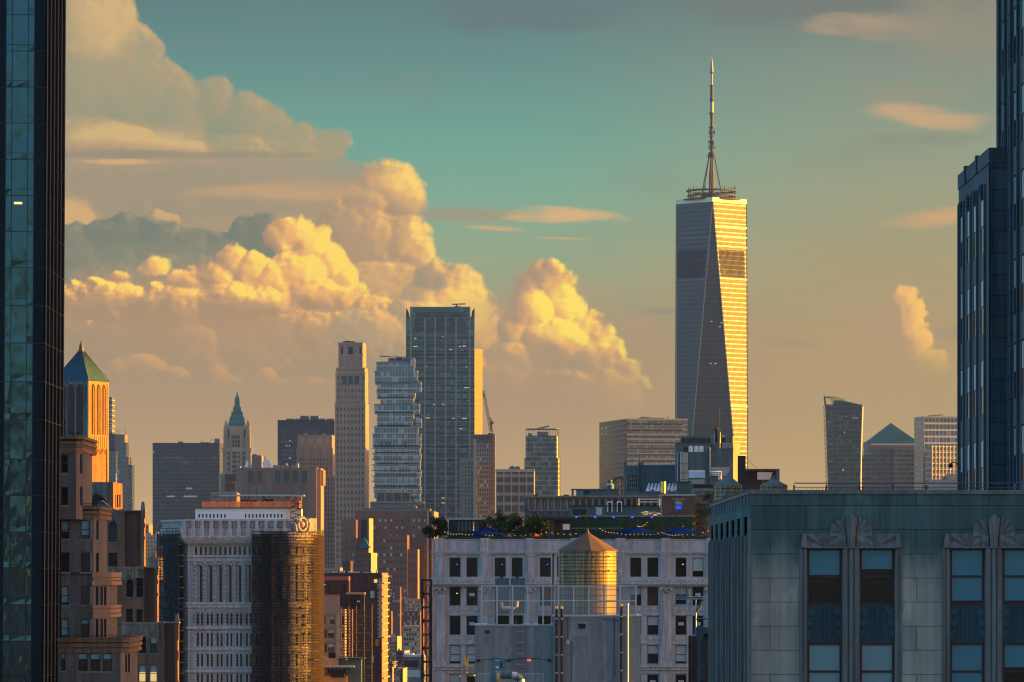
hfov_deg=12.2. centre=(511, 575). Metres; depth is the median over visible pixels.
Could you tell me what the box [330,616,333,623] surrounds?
window
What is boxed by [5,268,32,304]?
window
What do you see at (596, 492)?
roof plenum
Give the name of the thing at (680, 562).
window
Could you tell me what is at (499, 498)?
bay window
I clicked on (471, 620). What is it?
window
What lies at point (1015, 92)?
window
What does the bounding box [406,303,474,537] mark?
mullioned slab
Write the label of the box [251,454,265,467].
plain grey block
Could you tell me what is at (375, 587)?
red corner building
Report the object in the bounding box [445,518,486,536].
glazed pavilion
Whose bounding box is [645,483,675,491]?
skylight roof
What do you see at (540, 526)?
shrub
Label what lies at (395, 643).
town house
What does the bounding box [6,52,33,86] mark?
window
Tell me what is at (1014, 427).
window
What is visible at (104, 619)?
window
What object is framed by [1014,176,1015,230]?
window
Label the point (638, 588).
window
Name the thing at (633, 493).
roof terrace wall
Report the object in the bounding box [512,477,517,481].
bay window
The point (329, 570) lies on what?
hazy block
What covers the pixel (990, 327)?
setback tower
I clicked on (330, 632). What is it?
window
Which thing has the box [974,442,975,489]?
window
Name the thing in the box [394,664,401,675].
street tree
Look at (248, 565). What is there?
window
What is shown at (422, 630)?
lattice mast
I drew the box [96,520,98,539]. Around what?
window
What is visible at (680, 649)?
window
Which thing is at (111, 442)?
clustered tower
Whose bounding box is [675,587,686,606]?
window
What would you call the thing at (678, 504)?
window
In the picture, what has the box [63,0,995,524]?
sky
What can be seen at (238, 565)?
window
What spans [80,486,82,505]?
window
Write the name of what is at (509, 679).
cage fence
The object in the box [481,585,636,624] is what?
roof screen
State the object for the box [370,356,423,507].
stacked box tower
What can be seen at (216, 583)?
wedge building
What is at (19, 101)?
window
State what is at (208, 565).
window
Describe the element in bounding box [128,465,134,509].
clustered tower
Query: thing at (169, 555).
scaffolding
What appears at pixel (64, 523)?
window
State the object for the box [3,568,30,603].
window
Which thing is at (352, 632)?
flagpole
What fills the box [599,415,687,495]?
wide grey block
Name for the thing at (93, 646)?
brick apartment house
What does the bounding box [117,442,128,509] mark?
clustered tower
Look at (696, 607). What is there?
davit rig
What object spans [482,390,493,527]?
tower crane
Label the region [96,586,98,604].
window
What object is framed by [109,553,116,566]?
window
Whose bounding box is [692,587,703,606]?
window
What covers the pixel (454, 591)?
window
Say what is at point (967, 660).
window
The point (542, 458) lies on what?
rounded tower
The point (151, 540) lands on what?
hazy block
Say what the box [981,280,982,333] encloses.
window
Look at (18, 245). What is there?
window
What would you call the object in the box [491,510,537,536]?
shrub
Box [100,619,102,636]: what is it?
window
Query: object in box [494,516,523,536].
hazy block
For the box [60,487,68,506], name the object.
window
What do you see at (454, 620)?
window
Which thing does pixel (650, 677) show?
window
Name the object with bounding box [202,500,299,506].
safety fence
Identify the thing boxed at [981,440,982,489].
window
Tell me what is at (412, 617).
town house
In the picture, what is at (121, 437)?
clustered tower
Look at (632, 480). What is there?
grid window
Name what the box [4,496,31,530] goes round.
window
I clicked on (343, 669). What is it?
bracket cornice house
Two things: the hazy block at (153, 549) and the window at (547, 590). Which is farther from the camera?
the hazy block at (153, 549)
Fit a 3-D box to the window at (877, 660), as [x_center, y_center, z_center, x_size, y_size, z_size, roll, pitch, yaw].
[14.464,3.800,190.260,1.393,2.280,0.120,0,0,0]
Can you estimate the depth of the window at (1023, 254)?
215.40 m
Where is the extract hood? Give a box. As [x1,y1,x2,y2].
[688,470,704,490]
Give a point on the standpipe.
(553, 584)
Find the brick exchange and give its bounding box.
[342,504,437,681]
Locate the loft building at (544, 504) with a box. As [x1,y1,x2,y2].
[524,495,659,524]
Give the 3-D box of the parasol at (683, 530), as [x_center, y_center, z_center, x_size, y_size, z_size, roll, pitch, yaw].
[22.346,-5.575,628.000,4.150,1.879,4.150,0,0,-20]
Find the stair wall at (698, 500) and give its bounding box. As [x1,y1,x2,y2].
[693,490,713,536]
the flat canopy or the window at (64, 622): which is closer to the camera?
the window at (64, 622)
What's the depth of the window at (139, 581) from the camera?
575.89 m
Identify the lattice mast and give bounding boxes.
[421,579,431,681]
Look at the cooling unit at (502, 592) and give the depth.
392.00 m
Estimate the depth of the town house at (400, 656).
1300.08 m
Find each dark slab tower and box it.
[153,439,222,534]
[278,416,334,467]
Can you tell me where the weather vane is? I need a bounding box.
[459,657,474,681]
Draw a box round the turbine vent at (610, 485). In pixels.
[606,480,613,488]
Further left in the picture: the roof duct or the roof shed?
the roof duct
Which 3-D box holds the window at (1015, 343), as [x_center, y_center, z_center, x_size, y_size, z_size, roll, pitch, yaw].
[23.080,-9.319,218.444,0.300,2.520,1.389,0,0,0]
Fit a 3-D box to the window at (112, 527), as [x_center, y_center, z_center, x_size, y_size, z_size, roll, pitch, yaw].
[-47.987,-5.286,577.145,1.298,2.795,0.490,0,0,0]
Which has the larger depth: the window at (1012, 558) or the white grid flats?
the white grid flats
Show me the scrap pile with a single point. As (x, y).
(649, 513)
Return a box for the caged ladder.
[551,543,558,615]
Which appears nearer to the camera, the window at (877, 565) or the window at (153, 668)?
the window at (877, 565)
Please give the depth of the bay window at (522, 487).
3500.30 m
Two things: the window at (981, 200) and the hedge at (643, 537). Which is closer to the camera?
the window at (981, 200)
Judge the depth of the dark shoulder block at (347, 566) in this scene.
2100.06 m
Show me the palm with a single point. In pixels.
(618, 478)
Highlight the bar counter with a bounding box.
[571,528,623,537]
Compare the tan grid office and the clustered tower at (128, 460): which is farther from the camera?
the clustered tower at (128, 460)
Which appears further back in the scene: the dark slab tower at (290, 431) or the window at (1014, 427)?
the dark slab tower at (290, 431)
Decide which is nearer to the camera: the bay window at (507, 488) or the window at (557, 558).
the window at (557, 558)
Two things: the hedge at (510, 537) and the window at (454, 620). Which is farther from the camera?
the hedge at (510, 537)
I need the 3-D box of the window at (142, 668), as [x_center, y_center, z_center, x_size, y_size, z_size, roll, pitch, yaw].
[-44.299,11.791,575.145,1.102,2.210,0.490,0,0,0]
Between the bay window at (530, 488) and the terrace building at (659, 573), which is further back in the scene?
the bay window at (530, 488)
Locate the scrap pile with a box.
[640,511,659,515]
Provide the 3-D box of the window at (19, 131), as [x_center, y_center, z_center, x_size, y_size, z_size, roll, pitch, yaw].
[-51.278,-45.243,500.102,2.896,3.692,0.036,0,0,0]
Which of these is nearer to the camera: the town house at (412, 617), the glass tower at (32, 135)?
the glass tower at (32, 135)
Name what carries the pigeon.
on the deco block at (865, 585)
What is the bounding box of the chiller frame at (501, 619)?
[487,612,549,623]
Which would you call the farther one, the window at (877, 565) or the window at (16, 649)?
the window at (16, 649)
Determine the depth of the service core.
539.70 m
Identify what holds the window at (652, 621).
in the terrace building at (659, 573)
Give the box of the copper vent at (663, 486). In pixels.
[661,481,665,492]
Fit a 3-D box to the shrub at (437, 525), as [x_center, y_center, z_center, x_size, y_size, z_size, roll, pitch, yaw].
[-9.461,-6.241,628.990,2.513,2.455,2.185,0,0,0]
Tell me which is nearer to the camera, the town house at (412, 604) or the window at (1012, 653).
the window at (1012, 653)
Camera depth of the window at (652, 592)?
625.28 m
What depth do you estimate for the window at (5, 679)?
500.10 m
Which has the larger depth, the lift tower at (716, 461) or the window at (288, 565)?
the window at (288, 565)
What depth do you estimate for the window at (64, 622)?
519.00 m
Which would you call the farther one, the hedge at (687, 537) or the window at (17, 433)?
the hedge at (687, 537)
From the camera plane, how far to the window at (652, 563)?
625.28 m
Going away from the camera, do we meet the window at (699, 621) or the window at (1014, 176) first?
the window at (1014, 176)
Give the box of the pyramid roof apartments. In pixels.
[354,518,376,572]
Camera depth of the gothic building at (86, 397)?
577.25 m
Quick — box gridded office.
[914,414,956,489]
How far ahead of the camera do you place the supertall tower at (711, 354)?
4207.87 m
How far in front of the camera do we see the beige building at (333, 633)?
930.00 m
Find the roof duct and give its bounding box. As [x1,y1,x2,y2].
[489,671,524,681]
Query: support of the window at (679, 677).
in the terrace building at (659, 573)
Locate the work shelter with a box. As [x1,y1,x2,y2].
[219,487,304,507]
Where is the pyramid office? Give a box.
[861,423,913,489]
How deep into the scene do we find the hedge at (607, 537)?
625.55 m
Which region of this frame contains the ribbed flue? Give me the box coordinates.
[737,456,745,490]
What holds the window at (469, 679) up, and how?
in the terrace building at (659, 573)
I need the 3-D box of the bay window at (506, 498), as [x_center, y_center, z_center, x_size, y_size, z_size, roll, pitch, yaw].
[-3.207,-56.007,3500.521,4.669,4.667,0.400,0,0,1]
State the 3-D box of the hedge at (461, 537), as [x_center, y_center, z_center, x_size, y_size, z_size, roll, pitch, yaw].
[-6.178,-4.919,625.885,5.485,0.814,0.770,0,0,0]
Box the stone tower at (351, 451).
[334,341,368,567]
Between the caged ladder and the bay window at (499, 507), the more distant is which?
the bay window at (499, 507)
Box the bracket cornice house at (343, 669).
[324,652,364,681]
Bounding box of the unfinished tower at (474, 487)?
[460,434,495,536]
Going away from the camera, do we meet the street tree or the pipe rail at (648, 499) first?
the pipe rail at (648, 499)
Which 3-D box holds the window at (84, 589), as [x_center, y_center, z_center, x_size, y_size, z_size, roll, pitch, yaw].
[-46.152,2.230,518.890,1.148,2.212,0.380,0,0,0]
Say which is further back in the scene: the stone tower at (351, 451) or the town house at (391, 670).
the stone tower at (351, 451)
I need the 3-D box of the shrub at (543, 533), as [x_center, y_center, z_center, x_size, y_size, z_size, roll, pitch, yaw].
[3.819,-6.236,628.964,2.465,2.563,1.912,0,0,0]
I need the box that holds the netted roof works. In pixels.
[340,592,365,608]
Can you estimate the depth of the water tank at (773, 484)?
518.95 m
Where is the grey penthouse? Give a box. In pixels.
[623,457,674,495]
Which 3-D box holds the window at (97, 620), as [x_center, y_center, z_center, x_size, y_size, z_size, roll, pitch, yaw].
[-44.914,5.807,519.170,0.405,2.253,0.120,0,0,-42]
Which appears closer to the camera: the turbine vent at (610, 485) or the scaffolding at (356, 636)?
the turbine vent at (610, 485)
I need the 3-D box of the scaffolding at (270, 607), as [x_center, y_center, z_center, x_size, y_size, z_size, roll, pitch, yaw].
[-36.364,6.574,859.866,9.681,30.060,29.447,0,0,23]
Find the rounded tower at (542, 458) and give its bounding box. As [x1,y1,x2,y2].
[524,425,559,495]
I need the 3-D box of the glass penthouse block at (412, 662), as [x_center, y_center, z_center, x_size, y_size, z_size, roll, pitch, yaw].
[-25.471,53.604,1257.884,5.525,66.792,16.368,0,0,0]
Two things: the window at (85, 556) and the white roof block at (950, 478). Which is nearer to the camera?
the window at (85, 556)
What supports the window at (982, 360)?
in the setback tower at (990, 327)
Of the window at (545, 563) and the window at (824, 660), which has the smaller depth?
the window at (824, 660)
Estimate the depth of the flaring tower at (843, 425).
4130.00 m
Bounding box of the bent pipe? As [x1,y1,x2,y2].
[500,601,518,609]
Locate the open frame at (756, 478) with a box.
[746,462,779,488]
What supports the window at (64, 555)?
in the brick apartment house at (93, 646)
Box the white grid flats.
[402,622,420,653]
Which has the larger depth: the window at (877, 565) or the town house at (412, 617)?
the town house at (412, 617)
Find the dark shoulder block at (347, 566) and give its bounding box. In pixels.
[343,561,352,572]
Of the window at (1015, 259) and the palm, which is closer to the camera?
the window at (1015, 259)
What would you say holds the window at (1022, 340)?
in the setback tower at (990, 327)
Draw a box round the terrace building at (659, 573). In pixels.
[427,538,710,681]
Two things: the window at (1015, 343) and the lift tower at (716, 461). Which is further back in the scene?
the lift tower at (716, 461)
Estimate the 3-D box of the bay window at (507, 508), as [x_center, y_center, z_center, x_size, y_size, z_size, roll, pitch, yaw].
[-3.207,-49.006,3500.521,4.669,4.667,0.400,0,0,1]
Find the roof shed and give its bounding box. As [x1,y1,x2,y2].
[569,501,659,515]
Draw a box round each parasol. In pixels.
[469,527,506,534]
[619,525,655,535]
[662,526,702,534]
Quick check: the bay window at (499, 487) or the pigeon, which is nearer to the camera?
the pigeon
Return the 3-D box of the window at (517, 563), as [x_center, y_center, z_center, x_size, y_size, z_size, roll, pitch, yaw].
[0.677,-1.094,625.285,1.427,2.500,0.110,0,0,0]
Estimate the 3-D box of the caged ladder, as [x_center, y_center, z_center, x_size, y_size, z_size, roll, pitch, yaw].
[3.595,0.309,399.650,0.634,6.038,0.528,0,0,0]
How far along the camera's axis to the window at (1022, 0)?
215.62 m
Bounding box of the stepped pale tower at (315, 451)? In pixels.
[296,433,334,567]
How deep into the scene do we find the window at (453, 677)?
625.28 m
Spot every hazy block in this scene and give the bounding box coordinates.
[146,524,152,534]
[146,532,158,566]
[150,544,156,555]
[309,568,342,681]
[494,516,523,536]
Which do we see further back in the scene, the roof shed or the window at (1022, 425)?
the roof shed
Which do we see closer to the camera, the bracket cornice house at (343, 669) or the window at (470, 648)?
the window at (470, 648)
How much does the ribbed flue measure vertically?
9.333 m
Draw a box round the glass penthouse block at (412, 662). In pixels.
[404,653,425,681]
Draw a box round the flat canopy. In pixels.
[692,484,712,493]
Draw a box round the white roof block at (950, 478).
[929,474,956,489]
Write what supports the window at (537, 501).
in the loft building at (544, 504)
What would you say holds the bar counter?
on the terrace building at (659, 573)
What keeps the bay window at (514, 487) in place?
in the tan grid office
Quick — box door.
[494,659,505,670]
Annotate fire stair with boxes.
[696,502,706,536]
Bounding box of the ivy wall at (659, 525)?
[571,515,694,537]
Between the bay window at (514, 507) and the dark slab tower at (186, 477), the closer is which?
the bay window at (514, 507)
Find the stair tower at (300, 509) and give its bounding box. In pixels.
[290,496,301,518]
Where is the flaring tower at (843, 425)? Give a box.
[823,396,862,489]
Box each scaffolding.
[157,524,184,681]
[252,528,324,681]
[341,603,371,681]
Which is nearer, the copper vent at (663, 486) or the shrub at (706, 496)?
the shrub at (706, 496)
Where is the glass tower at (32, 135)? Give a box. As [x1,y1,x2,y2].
[0,0,65,681]
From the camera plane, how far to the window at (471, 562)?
625.28 m
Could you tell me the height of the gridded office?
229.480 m
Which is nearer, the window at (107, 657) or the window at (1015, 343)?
the window at (1015, 343)
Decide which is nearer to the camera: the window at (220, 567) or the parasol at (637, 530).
the parasol at (637, 530)
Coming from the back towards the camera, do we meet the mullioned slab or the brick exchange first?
the mullioned slab
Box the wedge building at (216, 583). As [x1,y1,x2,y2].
[156,507,316,681]
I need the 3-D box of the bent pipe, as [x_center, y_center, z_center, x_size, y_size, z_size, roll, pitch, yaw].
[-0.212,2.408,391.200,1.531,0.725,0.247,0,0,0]
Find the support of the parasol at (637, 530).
on the terrace building at (659, 573)
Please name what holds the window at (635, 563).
in the terrace building at (659, 573)
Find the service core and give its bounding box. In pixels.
[688,627,707,681]
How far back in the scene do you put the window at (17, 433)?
500.10 m
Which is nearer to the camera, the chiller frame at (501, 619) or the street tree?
the chiller frame at (501, 619)
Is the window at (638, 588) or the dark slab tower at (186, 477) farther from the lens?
the dark slab tower at (186, 477)
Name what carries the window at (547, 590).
in the terrace building at (659, 573)
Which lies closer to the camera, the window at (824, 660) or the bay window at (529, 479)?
the window at (824, 660)
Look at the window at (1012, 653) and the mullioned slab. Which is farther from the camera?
the mullioned slab
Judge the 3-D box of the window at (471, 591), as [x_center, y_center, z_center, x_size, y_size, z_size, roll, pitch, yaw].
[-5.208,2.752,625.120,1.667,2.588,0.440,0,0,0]
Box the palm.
[607,477,626,494]
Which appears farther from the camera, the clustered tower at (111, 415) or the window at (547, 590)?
the clustered tower at (111, 415)
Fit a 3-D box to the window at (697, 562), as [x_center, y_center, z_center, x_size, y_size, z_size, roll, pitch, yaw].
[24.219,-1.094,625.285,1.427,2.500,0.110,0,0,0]
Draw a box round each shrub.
[422,516,448,538]
[430,519,448,536]
[480,514,515,537]
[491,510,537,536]
[512,516,546,537]
[535,520,549,536]
[698,491,713,520]
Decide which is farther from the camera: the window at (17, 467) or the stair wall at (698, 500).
the stair wall at (698, 500)
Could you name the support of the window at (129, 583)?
in the gothic building at (86, 397)
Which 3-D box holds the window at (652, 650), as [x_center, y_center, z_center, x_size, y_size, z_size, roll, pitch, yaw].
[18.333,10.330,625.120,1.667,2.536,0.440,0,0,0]
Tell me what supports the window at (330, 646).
in the beige building at (333, 633)
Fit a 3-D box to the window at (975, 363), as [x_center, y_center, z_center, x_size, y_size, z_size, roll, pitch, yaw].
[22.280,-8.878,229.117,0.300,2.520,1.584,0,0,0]
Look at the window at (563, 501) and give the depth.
690.26 m
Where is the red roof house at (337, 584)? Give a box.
[325,576,349,655]
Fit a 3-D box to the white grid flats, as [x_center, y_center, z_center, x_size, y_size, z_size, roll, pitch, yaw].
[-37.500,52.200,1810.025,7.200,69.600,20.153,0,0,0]
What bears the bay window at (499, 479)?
in the tan grid office
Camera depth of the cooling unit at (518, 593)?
392.00 m
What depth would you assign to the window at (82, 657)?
515.72 m
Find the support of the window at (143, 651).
in the gothic building at (86, 397)
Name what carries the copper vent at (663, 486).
attached to the roof terrace wall at (633, 493)
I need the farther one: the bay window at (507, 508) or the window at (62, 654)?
the bay window at (507, 508)
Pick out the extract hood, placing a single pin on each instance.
(696, 476)
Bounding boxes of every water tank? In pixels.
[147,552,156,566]
[557,528,617,613]
[714,472,742,500]
[760,476,787,489]
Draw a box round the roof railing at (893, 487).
[793,483,1023,489]
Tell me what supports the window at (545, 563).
in the terrace building at (659, 573)
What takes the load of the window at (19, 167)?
in the glass tower at (32, 135)
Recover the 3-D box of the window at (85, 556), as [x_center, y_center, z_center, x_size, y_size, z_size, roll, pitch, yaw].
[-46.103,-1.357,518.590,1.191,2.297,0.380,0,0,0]
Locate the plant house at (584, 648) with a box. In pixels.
[474,603,641,681]
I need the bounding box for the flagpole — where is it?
[352,609,352,656]
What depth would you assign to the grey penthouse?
760.60 m
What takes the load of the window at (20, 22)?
in the glass tower at (32, 135)
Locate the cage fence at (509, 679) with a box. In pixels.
[478,674,538,681]
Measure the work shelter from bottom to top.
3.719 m
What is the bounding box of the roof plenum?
[571,489,618,495]
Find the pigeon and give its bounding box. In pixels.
[721,490,726,497]
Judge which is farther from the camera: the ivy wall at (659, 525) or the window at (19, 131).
the ivy wall at (659, 525)
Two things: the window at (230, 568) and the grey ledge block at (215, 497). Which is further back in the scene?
the grey ledge block at (215, 497)
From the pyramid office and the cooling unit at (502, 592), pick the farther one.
the pyramid office
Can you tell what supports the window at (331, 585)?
in the red roof house at (337, 584)
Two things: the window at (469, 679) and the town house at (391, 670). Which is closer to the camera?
the window at (469, 679)
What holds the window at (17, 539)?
in the glass tower at (32, 135)
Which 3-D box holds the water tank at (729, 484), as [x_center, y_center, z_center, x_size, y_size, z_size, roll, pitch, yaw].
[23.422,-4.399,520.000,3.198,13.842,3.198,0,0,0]
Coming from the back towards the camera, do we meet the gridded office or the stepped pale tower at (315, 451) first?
the gridded office
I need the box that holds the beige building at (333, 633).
[324,594,345,656]
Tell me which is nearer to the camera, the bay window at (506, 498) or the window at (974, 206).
the window at (974, 206)
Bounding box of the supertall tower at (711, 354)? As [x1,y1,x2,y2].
[675,58,747,468]
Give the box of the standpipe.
[552,551,557,622]
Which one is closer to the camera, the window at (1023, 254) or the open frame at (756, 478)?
the window at (1023, 254)
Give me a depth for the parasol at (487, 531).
626.68 m
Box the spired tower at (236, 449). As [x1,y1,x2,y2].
[220,392,251,491]
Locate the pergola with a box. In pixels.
[529,512,572,537]
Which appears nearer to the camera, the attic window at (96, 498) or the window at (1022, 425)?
the window at (1022, 425)
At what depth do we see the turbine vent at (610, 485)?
697.63 m
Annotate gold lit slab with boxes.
[475,349,482,433]
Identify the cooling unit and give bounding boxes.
[495,576,508,623]
[511,576,524,623]
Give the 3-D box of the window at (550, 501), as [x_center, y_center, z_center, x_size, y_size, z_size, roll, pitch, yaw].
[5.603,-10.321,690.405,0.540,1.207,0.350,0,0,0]
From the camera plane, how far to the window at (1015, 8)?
218.80 m
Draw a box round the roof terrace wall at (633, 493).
[624,490,675,495]
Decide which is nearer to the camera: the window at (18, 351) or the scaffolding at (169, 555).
the window at (18, 351)
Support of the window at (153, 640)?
in the gothic building at (86, 397)
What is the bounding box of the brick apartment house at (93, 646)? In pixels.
[57,419,142,681]
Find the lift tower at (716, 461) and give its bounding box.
[674,407,739,493]
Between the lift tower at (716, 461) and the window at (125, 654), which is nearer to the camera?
the window at (125, 654)
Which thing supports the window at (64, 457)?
in the brick apartment house at (93, 646)
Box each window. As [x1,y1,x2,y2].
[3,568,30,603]
[3,605,30,640]
[3,641,30,675]
[3,677,30,681]
[4,382,31,418]
[4,420,31,458]
[4,459,31,494]
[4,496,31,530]
[4,532,30,566]
[5,196,32,230]
[5,232,32,266]
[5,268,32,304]
[5,306,32,342]
[5,344,31,380]
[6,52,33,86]
[6,88,33,122]
[6,124,33,158]
[6,160,32,194]
[7,0,33,13]
[7,15,33,50]
[60,454,68,473]
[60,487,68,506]
[60,653,65,671]
[61,520,70,539]
[61,552,70,573]
[61,586,69,605]
[61,619,68,636]
[77,653,88,672]
[80,454,82,473]
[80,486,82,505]
[80,520,90,539]
[80,552,90,573]
[80,586,89,605]
[81,619,88,636]
[89,653,100,672]
[92,494,105,505]
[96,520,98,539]
[96,553,98,571]
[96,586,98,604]
[96,619,98,636]
[100,586,102,604]
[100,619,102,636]
[102,653,112,672]
[104,586,105,604]
[104,619,105,636]
[107,521,117,542]
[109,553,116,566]
[125,580,133,597]
[125,654,126,671]
[126,609,132,621]
[128,654,129,671]
[136,578,142,596]
[136,609,142,621]
[138,636,146,653]
[139,665,145,681]
[149,636,157,653]
[150,665,156,681]
[199,565,201,601]
[208,565,211,601]
[218,565,221,601]
[228,565,231,601]
[238,565,240,601]
[248,565,250,601]
[288,565,289,600]
[328,630,333,637]
[328,644,333,651]
[330,584,345,592]
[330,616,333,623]
[449,587,460,606]
[449,616,460,635]
[449,645,460,664]
[450,558,459,576]
[450,674,459,681]
[466,587,477,606]
[466,616,476,635]
[467,558,476,576]
[467,645,474,664]
[467,674,474,681]
[495,558,505,576]
[497,477,502,481]
[497,485,502,491]
[497,496,502,501]
[497,505,502,511]
[504,477,510,481]
[504,485,510,491]
[504,496,510,501]
[504,505,510,511]
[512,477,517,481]
[512,485,517,491]
[512,496,517,501]
[512,505,517,511]
[512,558,522,576]
[520,477,525,481]
[520,485,525,491]
[527,477,533,481]
[527,485,533,491]
[536,500,539,507]
[539,587,550,606]
[540,558,550,576]
[549,500,552,507]
[557,558,558,576]
[562,500,565,507]
[628,476,636,489]
[630,558,640,576]
[633,587,641,606]
[646,587,658,606]
[646,616,658,635]
[646,645,658,664]
[647,558,657,576]
[647,674,657,681]
[674,500,682,509]
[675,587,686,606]
[675,616,686,635]
[675,645,686,664]
[676,558,685,576]
[676,674,685,681]
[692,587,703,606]
[692,616,702,635]
[693,558,702,576]
[807,548,841,604]
[807,643,841,681]
[860,548,894,604]
[860,643,894,681]
[950,548,984,604]
[950,643,984,681]
[974,206,975,257]
[974,284,975,336]
[974,363,975,415]
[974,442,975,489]
[981,200,982,253]
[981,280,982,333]
[981,360,982,413]
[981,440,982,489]
[1002,548,1023,604]
[1002,643,1023,681]
[1014,8,1015,63]
[1014,92,1015,147]
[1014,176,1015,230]
[1014,259,1015,314]
[1014,343,1015,398]
[1014,427,1015,482]
[1022,0,1023,55]
[1022,84,1023,140]
[1022,169,1023,225]
[1022,254,1023,310]
[1022,340,1023,395]
[1022,425,1023,480]
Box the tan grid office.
[495,466,534,515]
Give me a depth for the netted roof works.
915.00 m
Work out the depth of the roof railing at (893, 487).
190.29 m
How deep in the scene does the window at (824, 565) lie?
190.28 m
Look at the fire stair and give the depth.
670.80 m
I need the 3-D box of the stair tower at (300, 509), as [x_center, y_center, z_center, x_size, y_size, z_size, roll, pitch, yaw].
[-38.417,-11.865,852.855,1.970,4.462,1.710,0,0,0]
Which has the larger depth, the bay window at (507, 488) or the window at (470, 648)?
the bay window at (507, 488)
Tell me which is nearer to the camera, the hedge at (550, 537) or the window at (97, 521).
the window at (97, 521)
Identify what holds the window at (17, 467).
in the glass tower at (32, 135)
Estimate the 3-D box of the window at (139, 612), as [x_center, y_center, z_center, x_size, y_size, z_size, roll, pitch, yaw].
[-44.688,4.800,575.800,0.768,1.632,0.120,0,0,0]
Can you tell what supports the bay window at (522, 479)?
in the tan grid office
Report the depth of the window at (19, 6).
500.10 m
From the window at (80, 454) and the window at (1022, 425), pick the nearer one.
the window at (1022, 425)
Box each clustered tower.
[109,397,114,433]
[109,434,114,451]
[109,452,116,482]
[115,430,127,451]
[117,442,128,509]
[126,457,130,509]
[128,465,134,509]
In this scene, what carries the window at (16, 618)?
in the glass tower at (32, 135)
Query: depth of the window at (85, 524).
518.75 m
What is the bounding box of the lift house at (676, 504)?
[659,494,695,515]
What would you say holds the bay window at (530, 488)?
in the tan grid office
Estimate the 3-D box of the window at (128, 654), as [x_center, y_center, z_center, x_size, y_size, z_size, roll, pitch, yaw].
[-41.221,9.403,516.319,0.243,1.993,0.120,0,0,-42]
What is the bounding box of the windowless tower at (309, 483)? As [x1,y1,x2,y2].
[236,459,324,567]
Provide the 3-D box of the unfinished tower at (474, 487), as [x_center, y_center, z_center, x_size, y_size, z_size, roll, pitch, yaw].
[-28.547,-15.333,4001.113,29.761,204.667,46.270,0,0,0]
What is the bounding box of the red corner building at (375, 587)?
[325,569,389,681]
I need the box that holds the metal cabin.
[675,481,691,493]
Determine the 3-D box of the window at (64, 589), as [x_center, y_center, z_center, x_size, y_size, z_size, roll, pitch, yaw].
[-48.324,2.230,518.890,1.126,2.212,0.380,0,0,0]
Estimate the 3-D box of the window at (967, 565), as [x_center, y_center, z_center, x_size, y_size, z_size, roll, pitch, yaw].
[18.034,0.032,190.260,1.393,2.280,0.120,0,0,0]
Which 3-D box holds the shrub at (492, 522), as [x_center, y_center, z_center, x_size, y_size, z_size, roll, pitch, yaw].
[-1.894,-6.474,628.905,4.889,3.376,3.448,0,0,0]
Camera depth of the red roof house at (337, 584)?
955.00 m
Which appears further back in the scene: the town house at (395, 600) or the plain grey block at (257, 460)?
the plain grey block at (257, 460)
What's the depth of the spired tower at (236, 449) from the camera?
4015.00 m
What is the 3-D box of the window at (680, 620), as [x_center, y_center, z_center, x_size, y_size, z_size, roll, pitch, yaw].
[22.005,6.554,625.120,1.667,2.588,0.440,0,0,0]
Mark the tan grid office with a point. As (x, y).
(515, 485)
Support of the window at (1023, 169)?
in the setback tower at (990, 327)
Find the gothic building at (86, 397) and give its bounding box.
[64,340,180,681]
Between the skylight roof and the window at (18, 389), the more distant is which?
the skylight roof
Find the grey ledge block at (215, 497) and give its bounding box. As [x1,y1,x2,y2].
[211,492,239,501]
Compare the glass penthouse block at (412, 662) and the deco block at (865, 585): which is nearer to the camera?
the deco block at (865, 585)
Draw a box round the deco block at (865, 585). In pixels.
[708,489,1023,681]
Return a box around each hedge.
[444,535,485,538]
[487,535,529,538]
[533,535,574,538]
[577,535,619,538]
[623,535,665,538]
[668,535,710,538]
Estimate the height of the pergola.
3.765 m
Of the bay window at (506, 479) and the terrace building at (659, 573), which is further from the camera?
the bay window at (506, 479)
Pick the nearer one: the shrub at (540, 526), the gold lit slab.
the shrub at (540, 526)
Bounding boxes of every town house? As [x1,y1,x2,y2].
[388,587,400,635]
[388,610,392,656]
[388,660,395,681]
[390,634,401,660]
[394,666,406,681]
[396,649,409,666]
[402,609,420,625]
[405,597,420,610]
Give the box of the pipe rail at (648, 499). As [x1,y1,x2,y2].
[638,498,659,506]
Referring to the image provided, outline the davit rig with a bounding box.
[674,589,707,639]
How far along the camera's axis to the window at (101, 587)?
519.64 m
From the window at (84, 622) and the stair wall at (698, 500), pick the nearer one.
the window at (84, 622)
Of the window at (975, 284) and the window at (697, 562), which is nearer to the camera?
the window at (975, 284)
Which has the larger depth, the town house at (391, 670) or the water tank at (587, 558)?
the town house at (391, 670)
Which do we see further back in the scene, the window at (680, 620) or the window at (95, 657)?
the window at (680, 620)
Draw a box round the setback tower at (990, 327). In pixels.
[948,0,1023,489]

